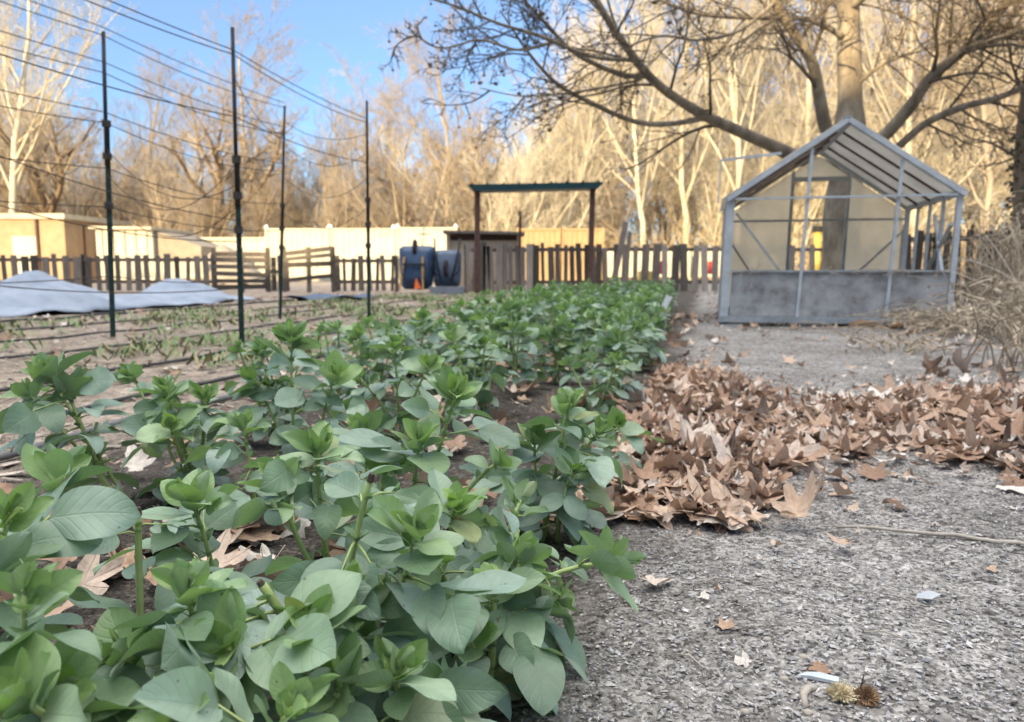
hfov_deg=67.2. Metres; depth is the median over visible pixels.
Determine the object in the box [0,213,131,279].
tan shed
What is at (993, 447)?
fallen leaf
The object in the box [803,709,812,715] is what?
pebble
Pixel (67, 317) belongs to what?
drip hose
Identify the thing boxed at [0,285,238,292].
trellis string
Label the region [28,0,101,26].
trellis string
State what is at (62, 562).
fallen leaf
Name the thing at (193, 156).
trellis string
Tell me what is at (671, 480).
fallen leaf
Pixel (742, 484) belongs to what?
fallen leaf
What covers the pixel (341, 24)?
sky
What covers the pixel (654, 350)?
bean plant
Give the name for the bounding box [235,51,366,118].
trellis string
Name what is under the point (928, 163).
bare tree
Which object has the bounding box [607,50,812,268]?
bare tree
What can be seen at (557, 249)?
picket fence
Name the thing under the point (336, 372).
bean plant
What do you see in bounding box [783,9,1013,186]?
bare tree
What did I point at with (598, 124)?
bare tree
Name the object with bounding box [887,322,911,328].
rotten wood
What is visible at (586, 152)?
bare tree
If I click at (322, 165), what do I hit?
trellis string
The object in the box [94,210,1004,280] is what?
undergrowth
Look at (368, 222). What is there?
trellis stake
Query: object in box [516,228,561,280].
board fence
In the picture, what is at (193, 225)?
trellis string
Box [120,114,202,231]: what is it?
bare tree
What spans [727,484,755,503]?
fallen leaf
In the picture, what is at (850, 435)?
fallen leaf
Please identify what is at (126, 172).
bare tree
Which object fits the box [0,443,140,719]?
bean plant
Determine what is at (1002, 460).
fallen leaf
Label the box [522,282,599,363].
bean plant
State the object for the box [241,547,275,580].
fallen leaf
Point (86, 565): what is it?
fallen leaf
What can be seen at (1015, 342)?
dry weed
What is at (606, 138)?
bare tree
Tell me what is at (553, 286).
bean plant
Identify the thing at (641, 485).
fallen leaf
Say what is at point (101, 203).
bare tree
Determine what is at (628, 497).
fallen leaf
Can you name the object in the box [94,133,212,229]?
bare tree
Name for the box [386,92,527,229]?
bare tree
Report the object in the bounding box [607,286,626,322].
bean plant
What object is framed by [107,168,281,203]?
trellis string
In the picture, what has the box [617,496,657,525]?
fallen leaf
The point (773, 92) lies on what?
bare tree
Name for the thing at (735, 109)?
bare tree
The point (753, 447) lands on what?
fallen leaf
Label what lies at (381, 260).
picket fence
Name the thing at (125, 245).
white shed
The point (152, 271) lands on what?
hoarding
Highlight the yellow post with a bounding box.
[812,226,822,269]
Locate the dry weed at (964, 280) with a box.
[944,245,1020,311]
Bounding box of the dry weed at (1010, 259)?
[943,191,1023,319]
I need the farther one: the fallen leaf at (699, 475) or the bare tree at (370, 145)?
the bare tree at (370, 145)
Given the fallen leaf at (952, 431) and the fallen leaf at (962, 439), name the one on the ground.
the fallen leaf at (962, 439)
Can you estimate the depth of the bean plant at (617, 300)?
6.77 m
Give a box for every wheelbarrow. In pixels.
[398,239,433,289]
[431,238,460,286]
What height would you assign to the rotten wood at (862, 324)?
0.073 m
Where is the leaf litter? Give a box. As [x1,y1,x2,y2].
[0,290,1023,720]
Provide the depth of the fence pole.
19.33 m
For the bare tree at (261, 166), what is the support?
on the ground
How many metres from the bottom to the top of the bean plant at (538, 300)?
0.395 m
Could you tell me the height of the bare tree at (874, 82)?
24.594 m
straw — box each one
[676,653,704,668]
[700,577,729,583]
[863,630,907,640]
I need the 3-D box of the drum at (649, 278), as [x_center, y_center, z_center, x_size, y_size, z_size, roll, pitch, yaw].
[4.709,-2.876,26.848,0.656,0.511,0.649,0,7,0]
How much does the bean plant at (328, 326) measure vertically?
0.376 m
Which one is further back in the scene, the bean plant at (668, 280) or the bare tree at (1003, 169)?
the bare tree at (1003, 169)
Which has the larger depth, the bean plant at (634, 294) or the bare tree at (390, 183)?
the bare tree at (390, 183)
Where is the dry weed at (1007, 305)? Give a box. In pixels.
[883,268,1023,344]
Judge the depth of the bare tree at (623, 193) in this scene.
52.57 m
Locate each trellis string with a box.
[0,1,101,34]
[0,30,102,61]
[0,45,103,72]
[0,53,233,116]
[0,89,103,111]
[0,105,103,122]
[0,156,237,220]
[0,157,106,168]
[0,201,105,206]
[0,205,237,241]
[0,276,109,282]
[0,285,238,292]
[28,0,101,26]
[85,0,232,54]
[102,27,283,102]
[105,36,284,107]
[106,63,283,126]
[106,73,283,134]
[106,149,234,198]
[106,165,233,209]
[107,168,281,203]
[107,200,236,236]
[108,0,232,49]
[108,113,282,163]
[110,274,280,282]
[111,125,282,170]
[113,208,280,230]
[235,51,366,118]
[235,55,366,122]
[236,81,283,132]
[237,117,364,161]
[282,210,363,228]
[283,144,365,165]
[283,176,365,197]
[284,121,364,139]
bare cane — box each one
[945,270,1021,307]
[958,258,1023,287]
[985,235,1023,297]
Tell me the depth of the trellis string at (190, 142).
7.00 m
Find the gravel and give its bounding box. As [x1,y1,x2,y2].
[1,319,1023,721]
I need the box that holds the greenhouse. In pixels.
[717,115,968,325]
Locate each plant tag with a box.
[661,295,671,335]
[798,672,838,682]
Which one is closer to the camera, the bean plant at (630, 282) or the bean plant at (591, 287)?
the bean plant at (591, 287)
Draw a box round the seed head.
[825,674,880,706]
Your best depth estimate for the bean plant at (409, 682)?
0.78 m
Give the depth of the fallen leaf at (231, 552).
1.34 m
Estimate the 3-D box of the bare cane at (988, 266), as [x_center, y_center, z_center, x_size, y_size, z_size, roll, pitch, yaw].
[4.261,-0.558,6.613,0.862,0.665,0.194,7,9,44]
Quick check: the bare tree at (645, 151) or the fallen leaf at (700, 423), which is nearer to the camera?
the fallen leaf at (700, 423)
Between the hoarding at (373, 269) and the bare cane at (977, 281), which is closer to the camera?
the bare cane at (977, 281)
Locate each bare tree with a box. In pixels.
[0,0,97,214]
[0,0,138,212]
[0,29,79,200]
[0,59,92,191]
[0,64,75,210]
[0,83,103,212]
[0,102,94,212]
[0,116,121,217]
[7,156,117,216]
[26,89,150,215]
[48,112,178,223]
[62,160,149,224]
[73,126,186,226]
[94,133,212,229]
[105,119,264,232]
[110,121,195,191]
[111,43,214,221]
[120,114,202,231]
[144,67,322,236]
[153,157,256,236]
[161,0,318,232]
[175,145,314,236]
[179,126,310,236]
[196,182,257,233]
[225,120,298,236]
[226,126,339,235]
[239,88,398,227]
[256,95,407,227]
[285,142,403,234]
[288,42,420,218]
[291,157,338,226]
[300,85,438,227]
[315,115,518,253]
[330,111,453,225]
[338,190,389,227]
[341,159,417,225]
[348,157,442,254]
[354,0,498,226]
[372,149,510,237]
[375,99,579,231]
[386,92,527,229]
[390,190,442,226]
[411,123,506,220]
[412,129,499,228]
[415,134,545,230]
[418,94,534,230]
[421,138,532,211]
[445,132,573,230]
[465,121,636,235]
[466,61,647,227]
[492,46,651,245]
[496,26,697,210]
[503,151,650,225]
[508,84,635,227]
[508,108,568,218]
[518,0,624,222]
[529,97,632,195]
[533,0,661,225]
[539,130,704,277]
[542,147,670,278]
[550,0,659,227]
[558,0,713,278]
[573,25,725,247]
[592,0,698,241]
[597,0,778,247]
[600,135,731,247]
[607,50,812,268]
[609,0,815,246]
[613,92,723,226]
[616,100,816,273]
[624,60,912,239]
[625,0,815,209]
[633,62,791,233]
[641,0,775,243]
[644,17,998,225]
[664,0,835,186]
[669,87,831,247]
[676,0,831,196]
[686,67,915,239]
[692,0,943,257]
[712,91,920,264]
[715,0,902,269]
[725,97,827,268]
[730,76,1009,242]
[751,0,940,135]
[751,0,1022,225]
[779,58,1007,243]
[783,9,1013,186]
[795,128,993,243]
[798,0,971,134]
[802,0,1017,263]
[809,60,1013,269]
[863,0,1023,273]
[875,19,1023,205]
[876,2,1023,264]
[876,17,1022,217]
[885,130,1011,258]
[903,88,1014,235]
[904,0,1023,242]
[904,4,1022,155]
[907,0,1023,191]
[917,3,1022,253]
[933,150,1012,254]
[947,37,1023,241]
[970,132,1012,227]
[983,77,1017,187]
[988,8,1023,120]
[992,118,1015,194]
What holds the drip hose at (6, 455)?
on the ground
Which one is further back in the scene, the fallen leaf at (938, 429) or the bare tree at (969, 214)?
the bare tree at (969, 214)
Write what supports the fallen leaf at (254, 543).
on the leaf litter
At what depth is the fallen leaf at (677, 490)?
1.81 m
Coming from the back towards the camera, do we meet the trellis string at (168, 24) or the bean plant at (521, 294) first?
the bean plant at (521, 294)
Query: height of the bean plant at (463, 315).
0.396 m
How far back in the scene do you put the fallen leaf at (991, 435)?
2.39 m
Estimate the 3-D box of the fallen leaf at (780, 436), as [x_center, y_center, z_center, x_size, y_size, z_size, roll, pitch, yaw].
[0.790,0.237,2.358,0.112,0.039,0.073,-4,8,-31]
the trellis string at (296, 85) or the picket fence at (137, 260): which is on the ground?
the picket fence at (137, 260)
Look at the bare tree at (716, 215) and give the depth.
46.71 m
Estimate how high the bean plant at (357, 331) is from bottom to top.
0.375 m
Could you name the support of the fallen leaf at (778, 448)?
on the leaf litter
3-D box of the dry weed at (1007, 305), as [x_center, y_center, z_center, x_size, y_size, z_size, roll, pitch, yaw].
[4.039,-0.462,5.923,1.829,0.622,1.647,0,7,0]
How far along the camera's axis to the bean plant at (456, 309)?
4.31 m
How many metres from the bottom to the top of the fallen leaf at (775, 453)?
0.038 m
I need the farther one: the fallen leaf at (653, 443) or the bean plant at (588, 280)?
the bean plant at (588, 280)
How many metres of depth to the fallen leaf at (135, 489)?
1.85 m
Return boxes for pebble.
[740,708,749,715]
[779,676,788,681]
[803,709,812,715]
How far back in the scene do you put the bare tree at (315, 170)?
52.08 m
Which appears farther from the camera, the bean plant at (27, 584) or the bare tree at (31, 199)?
the bare tree at (31, 199)
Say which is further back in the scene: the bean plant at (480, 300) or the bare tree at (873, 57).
the bare tree at (873, 57)
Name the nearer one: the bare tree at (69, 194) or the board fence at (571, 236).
the board fence at (571, 236)
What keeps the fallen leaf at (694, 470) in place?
on the leaf litter
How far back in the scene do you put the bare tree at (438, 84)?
47.26 m
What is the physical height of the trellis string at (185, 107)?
0.088 m
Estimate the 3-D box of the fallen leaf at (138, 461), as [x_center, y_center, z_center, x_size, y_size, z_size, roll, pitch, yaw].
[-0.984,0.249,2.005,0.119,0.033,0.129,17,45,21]
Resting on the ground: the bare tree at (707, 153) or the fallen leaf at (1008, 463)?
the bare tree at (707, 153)
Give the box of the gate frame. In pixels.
[467,180,603,293]
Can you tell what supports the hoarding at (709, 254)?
on the ground
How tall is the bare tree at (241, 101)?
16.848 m
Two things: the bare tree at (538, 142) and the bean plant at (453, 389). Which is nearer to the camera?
the bean plant at (453, 389)
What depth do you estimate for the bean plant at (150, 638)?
0.74 m
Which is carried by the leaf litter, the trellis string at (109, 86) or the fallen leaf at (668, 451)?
the fallen leaf at (668, 451)
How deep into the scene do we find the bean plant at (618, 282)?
10.57 m
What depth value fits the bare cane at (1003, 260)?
6.91 m
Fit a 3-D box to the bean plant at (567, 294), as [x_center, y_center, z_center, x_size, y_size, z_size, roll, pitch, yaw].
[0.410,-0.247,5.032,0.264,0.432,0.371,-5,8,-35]
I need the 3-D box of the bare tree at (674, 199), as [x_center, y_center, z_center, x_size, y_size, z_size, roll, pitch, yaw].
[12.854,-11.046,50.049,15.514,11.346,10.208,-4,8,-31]
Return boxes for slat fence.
[211,248,270,292]
[282,246,335,292]
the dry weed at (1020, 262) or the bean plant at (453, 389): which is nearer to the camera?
the bean plant at (453, 389)
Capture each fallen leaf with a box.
[0,589,14,601]
[40,556,76,570]
[64,554,124,594]
[103,456,125,463]
[116,445,155,473]
[131,484,159,491]
[209,545,250,574]
[228,523,259,544]
[230,524,260,546]
[239,543,284,560]
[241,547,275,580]
[280,517,310,537]
[400,470,427,483]
[438,435,466,451]
[450,471,471,485]
[527,503,555,522]
[591,506,622,527]
[610,470,645,487]
[613,491,639,501]
[614,477,645,493]
[615,436,643,453]
[616,461,644,482]
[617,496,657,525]
[621,504,693,519]
[624,479,650,495]
[626,450,645,464]
[626,483,669,506]
[627,449,664,487]
[629,486,662,499]
[632,473,647,484]
[634,444,661,457]
[635,424,657,440]
[635,446,653,453]
[637,446,667,458]
[637,571,672,584]
[638,453,657,462]
[641,436,661,448]
[644,468,680,489]
[648,429,680,449]
[648,477,679,494]
[654,477,689,493]
[656,478,698,502]
[659,432,680,444]
[661,447,686,454]
[663,425,678,439]
[669,464,707,489]
[673,407,697,431]
[676,460,700,481]
[677,488,709,520]
[678,459,708,472]
[679,413,714,446]
[679,464,705,484]
[683,491,698,503]
[686,466,729,505]
[687,481,719,505]
[689,437,712,456]
[692,433,730,450]
[692,459,744,472]
[695,431,708,441]
[695,475,768,525]
[696,496,740,511]
[697,413,710,436]
[703,459,732,480]
[705,478,725,488]
[706,426,736,458]
[707,476,732,493]
[709,419,742,447]
[709,428,748,465]
[722,432,744,443]
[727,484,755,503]
[728,428,759,443]
[729,479,745,486]
[738,487,762,509]
[741,439,765,451]
[747,479,776,497]
[751,445,795,458]
[753,452,792,463]
[755,425,769,442]
[764,434,785,442]
[766,427,805,447]
[768,444,807,465]
[769,439,827,472]
[771,460,825,521]
[772,428,796,441]
[773,445,807,459]
[789,430,820,444]
[794,445,829,461]
[826,532,853,544]
[828,430,859,442]
[833,430,862,450]
[853,433,871,443]
[881,417,906,441]
[882,498,906,509]
[887,419,917,446]
[908,427,939,447]
[922,355,942,374]
[928,428,964,439]
[928,430,953,441]
[932,439,946,451]
[932,443,983,461]
[935,426,951,441]
[936,441,956,445]
[945,415,964,445]
[949,424,977,440]
[952,347,971,373]
[953,413,981,451]
[964,440,1015,455]
[977,430,1002,441]
[980,432,1010,451]
[981,446,1001,455]
[985,453,1023,465]
[986,451,1004,460]
[989,416,1023,435]
[991,451,1022,465]
[995,461,1005,469]
[998,457,1023,477]
[1001,456,1023,473]
[1014,450,1023,461]
[1016,434,1023,445]
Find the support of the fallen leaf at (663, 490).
on the leaf litter
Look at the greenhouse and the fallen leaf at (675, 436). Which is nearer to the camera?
the fallen leaf at (675, 436)
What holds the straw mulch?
on the ground
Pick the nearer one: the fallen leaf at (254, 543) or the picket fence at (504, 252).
the fallen leaf at (254, 543)
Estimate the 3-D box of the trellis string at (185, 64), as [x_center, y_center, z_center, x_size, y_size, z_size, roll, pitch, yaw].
[-2.854,-2.723,7.274,0.008,0.046,2.708,2,7,14]
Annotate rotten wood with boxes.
[848,320,876,326]
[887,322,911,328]
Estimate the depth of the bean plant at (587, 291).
8.55 m
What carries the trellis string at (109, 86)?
attached to the trellis stake
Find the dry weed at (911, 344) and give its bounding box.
[777,321,1012,356]
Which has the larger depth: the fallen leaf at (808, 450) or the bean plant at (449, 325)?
the bean plant at (449, 325)
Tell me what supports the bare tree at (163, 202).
on the ground
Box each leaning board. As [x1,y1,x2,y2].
[611,221,628,284]
[622,232,631,287]
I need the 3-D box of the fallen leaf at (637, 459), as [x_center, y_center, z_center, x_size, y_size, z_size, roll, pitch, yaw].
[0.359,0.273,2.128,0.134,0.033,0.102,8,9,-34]
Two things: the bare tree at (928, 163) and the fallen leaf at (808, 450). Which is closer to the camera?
the fallen leaf at (808, 450)
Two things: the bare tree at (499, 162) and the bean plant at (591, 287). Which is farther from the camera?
the bare tree at (499, 162)
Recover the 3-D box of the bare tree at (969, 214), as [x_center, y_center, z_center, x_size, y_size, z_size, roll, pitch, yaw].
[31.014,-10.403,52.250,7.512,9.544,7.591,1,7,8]
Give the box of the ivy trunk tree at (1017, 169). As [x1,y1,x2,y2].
[944,0,1023,311]
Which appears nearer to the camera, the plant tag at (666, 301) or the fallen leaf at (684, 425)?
the fallen leaf at (684, 425)
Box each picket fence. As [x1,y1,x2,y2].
[0,254,85,285]
[83,254,211,290]
[335,255,398,291]
[464,242,533,292]
[534,243,599,290]
[599,243,720,290]
[789,245,821,269]
[899,229,1007,300]
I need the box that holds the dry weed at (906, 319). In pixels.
[853,304,986,332]
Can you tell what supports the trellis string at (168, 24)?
attached to the trellis stake at (237, 195)
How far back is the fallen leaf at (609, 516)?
1.67 m
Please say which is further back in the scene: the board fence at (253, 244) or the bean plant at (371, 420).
the board fence at (253, 244)
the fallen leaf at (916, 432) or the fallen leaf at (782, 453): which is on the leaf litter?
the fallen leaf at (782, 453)
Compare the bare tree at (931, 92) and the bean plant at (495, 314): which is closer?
the bean plant at (495, 314)
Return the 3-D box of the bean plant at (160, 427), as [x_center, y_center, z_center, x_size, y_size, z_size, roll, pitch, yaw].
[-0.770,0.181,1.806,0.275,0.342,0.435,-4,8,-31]
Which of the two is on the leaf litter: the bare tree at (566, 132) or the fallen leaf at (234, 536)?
the fallen leaf at (234, 536)
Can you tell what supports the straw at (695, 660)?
on the ground
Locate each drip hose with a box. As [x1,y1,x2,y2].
[0,295,351,321]
[0,296,450,342]
[0,297,394,331]
[0,299,473,358]
[0,309,465,391]
[0,383,287,460]
[67,347,356,414]
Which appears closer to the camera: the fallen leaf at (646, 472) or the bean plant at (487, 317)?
the fallen leaf at (646, 472)
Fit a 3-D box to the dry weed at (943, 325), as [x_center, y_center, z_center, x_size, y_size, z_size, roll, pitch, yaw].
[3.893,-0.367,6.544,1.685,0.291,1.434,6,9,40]
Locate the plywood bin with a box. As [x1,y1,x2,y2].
[443,230,524,289]
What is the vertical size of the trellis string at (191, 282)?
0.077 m
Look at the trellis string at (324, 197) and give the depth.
8.36 m
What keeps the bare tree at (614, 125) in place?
on the ground
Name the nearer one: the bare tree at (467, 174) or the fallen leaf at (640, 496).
the fallen leaf at (640, 496)
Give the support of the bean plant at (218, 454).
on the ground
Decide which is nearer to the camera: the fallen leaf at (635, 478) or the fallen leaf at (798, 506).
the fallen leaf at (798, 506)
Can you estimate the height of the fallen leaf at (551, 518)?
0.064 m
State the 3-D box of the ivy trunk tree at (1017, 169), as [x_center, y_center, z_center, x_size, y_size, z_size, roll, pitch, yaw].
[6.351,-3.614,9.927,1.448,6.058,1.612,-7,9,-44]
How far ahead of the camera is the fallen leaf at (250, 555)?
1.41 m
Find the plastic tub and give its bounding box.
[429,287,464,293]
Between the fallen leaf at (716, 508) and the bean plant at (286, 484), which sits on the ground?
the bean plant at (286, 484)
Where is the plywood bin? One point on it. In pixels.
(493, 239)
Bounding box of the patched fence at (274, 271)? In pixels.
[264,255,289,290]
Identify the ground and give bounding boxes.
[0,277,1023,721]
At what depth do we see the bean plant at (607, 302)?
4.74 m
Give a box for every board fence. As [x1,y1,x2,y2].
[195,237,264,272]
[264,224,330,281]
[329,225,394,280]
[395,223,457,281]
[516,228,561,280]
[560,228,603,279]
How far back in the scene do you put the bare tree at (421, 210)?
62.12 m
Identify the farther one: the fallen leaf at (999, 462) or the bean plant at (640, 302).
the bean plant at (640, 302)
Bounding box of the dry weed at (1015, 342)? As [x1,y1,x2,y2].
[905,273,1023,372]
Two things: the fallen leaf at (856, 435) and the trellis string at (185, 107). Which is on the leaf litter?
the fallen leaf at (856, 435)
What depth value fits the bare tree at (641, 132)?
91.23 m
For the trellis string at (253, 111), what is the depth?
6.29 m
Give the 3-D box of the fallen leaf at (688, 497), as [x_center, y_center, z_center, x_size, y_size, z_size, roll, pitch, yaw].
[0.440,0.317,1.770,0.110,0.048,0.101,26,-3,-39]
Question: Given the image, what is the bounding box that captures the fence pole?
[519,211,520,273]
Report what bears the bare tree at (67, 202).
on the ground
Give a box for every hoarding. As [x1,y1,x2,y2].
[100,262,202,283]
[340,258,398,276]
[607,251,690,279]
[691,251,720,279]
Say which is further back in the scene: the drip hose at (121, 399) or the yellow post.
the yellow post
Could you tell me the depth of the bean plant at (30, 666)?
0.62 m
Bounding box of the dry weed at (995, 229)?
[961,202,1010,296]
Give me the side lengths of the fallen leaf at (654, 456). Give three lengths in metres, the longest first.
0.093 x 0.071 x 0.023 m
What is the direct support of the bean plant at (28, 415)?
on the ground
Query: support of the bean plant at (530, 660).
on the ground
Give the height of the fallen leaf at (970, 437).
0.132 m
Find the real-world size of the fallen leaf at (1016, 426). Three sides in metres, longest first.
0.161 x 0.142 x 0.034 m
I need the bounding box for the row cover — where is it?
[0,270,264,317]
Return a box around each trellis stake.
[101,31,115,336]
[230,27,244,345]
[278,106,285,318]
[365,101,370,316]
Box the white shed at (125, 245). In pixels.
[88,226,216,279]
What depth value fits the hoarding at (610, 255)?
33.70 m
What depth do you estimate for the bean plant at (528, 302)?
4.89 m
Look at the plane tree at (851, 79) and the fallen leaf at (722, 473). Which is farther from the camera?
the plane tree at (851, 79)
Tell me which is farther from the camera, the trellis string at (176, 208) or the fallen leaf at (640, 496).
the trellis string at (176, 208)
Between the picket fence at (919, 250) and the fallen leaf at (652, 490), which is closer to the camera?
the fallen leaf at (652, 490)
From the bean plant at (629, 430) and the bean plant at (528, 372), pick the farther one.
the bean plant at (528, 372)
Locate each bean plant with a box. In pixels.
[0,350,138,496]
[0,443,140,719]
[0,532,152,721]
[0,625,339,721]
[41,557,263,721]
[88,506,185,615]
[93,467,272,610]
[112,361,250,506]
[170,561,454,721]
[182,407,271,515]
[206,318,362,504]
[224,336,323,446]
[231,420,396,569]
[265,464,526,721]
[266,630,507,721]
[310,318,369,398]
[321,410,424,546]
[328,331,444,443]
[338,363,522,576]
[339,322,418,403]
[349,468,552,654]
[351,315,404,381]
[384,313,437,374]
[389,307,450,394]
[423,305,462,365]
[427,316,493,373]
[429,529,591,719]
[431,326,517,421]
[440,330,506,408]
[441,298,488,360]
[452,506,646,700]
[453,295,498,343]
[458,311,500,370]
[466,289,495,328]
[467,387,622,560]
[473,303,505,333]
[478,289,525,367]
[490,298,546,392]
[505,291,545,355]
[505,296,551,340]
[508,285,532,312]
[509,290,532,336]
[515,312,585,383]
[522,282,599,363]
[532,299,551,325]
[533,288,557,319]
[543,298,555,323]
[546,290,595,347]
[549,284,565,318]
[551,279,566,285]
[551,301,601,372]
[553,296,585,333]
[557,349,641,422]
[563,296,616,357]
[567,285,580,295]
[576,406,664,481]
[579,291,598,306]
[581,284,607,297]
[582,278,591,285]
[582,290,598,299]
[584,307,653,389]
[586,311,648,403]
[590,292,604,304]
[599,290,621,307]
[601,282,621,295]
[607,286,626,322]
[608,276,618,286]
[608,296,634,326]
[611,300,666,355]
[613,280,626,294]
[613,293,637,330]
[619,286,652,342]
[621,281,634,292]
[621,303,666,371]
[621,306,665,356]
[624,280,640,293]
[625,282,651,295]
[626,292,656,320]
[629,285,666,344]
[649,302,672,333]
[650,283,672,325]
[650,290,673,315]
[658,284,678,310]
[663,278,678,297]
[665,282,679,305]
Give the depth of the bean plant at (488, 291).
6.03 m
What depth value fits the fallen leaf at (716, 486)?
1.70 m
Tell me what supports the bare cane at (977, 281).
on the ground
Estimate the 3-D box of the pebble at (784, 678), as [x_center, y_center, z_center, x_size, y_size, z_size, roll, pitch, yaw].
[0.366,0.427,1.035,0.012,0.008,0.010,0,7,0]
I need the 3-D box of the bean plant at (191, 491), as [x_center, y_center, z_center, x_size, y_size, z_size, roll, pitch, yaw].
[-0.406,0.291,1.040,0.257,0.299,0.208,5,8,36]
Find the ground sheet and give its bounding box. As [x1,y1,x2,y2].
[282,293,375,300]
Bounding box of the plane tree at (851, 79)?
[380,0,1023,269]
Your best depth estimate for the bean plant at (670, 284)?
10.78 m
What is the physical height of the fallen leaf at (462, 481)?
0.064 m
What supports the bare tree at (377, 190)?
on the ground
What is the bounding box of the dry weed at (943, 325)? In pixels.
[844,301,1022,334]
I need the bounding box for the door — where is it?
[12,236,36,273]
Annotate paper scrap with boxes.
[916,590,940,598]
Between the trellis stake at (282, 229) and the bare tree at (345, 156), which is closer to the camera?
the trellis stake at (282, 229)
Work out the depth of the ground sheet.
14.02 m
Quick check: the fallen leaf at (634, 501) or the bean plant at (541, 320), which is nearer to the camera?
the fallen leaf at (634, 501)
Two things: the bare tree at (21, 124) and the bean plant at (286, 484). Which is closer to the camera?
the bean plant at (286, 484)
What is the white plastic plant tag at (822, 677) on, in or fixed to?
on the ground
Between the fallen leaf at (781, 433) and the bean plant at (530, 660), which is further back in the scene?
the fallen leaf at (781, 433)
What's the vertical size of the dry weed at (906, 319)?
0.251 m
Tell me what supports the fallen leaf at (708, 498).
on the leaf litter
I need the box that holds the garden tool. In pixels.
[418,227,430,290]
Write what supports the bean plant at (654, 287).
on the ground
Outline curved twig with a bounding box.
[799,684,817,707]
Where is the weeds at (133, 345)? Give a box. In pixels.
[0,291,510,368]
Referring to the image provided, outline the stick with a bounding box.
[836,525,1023,545]
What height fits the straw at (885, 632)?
0.009 m
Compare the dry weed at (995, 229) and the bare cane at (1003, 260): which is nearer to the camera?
the bare cane at (1003, 260)
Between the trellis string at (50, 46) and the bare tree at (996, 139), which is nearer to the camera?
the trellis string at (50, 46)
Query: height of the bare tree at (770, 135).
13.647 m
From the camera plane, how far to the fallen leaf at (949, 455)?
2.20 m
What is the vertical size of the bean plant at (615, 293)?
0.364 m
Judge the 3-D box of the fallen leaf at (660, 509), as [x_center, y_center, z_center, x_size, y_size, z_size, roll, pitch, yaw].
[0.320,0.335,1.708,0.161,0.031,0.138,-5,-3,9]
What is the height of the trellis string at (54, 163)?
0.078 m
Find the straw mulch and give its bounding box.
[0,293,507,480]
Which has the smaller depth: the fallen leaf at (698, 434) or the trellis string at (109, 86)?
the fallen leaf at (698, 434)
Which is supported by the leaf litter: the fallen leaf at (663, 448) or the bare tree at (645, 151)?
the fallen leaf at (663, 448)
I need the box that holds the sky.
[0,0,1023,247]
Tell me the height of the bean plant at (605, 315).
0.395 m
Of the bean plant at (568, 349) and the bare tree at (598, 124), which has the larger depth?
the bare tree at (598, 124)
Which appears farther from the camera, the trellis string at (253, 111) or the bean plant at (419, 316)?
the trellis string at (253, 111)
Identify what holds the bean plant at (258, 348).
on the ground
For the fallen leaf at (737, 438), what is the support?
on the leaf litter
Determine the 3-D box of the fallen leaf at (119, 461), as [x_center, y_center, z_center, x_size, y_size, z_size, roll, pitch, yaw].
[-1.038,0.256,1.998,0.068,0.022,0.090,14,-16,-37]
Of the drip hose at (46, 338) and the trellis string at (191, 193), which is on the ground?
the drip hose at (46, 338)
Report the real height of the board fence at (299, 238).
2.675 m
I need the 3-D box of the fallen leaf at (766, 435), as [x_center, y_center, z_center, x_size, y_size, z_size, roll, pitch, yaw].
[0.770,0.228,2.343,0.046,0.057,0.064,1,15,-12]
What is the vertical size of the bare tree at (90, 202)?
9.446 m
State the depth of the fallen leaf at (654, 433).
2.37 m
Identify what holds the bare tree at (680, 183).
on the ground
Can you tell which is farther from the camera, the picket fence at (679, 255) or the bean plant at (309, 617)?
the picket fence at (679, 255)
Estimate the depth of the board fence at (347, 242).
36.08 m
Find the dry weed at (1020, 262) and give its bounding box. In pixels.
[927,199,1023,327]
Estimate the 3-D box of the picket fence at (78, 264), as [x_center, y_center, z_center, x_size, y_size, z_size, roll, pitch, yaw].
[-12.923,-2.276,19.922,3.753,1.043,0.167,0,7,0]
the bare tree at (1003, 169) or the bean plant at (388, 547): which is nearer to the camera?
the bean plant at (388, 547)
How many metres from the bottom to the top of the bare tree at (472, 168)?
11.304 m
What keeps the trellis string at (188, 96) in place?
attached to the trellis stake at (282, 229)
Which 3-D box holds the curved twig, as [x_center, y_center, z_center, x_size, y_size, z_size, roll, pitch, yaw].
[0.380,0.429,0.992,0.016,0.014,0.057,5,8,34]
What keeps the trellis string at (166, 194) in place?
attached to the trellis stake at (237, 195)
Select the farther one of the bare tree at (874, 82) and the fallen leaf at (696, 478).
the bare tree at (874, 82)
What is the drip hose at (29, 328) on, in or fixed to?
on the ground
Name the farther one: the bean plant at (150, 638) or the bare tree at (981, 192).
the bare tree at (981, 192)
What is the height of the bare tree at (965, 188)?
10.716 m
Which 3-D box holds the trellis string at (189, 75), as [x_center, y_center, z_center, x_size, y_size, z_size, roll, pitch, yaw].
[-2.857,-2.652,7.283,0.008,0.069,2.708,2,7,14]
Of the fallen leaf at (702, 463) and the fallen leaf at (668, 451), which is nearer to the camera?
the fallen leaf at (702, 463)
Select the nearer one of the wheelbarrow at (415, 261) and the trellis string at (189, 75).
the trellis string at (189, 75)
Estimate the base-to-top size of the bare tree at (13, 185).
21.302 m
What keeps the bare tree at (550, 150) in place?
on the ground
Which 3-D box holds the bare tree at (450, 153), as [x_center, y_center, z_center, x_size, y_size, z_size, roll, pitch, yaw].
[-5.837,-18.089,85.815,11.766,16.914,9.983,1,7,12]
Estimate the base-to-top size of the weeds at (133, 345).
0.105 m
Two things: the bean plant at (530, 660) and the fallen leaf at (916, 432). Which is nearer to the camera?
the bean plant at (530, 660)

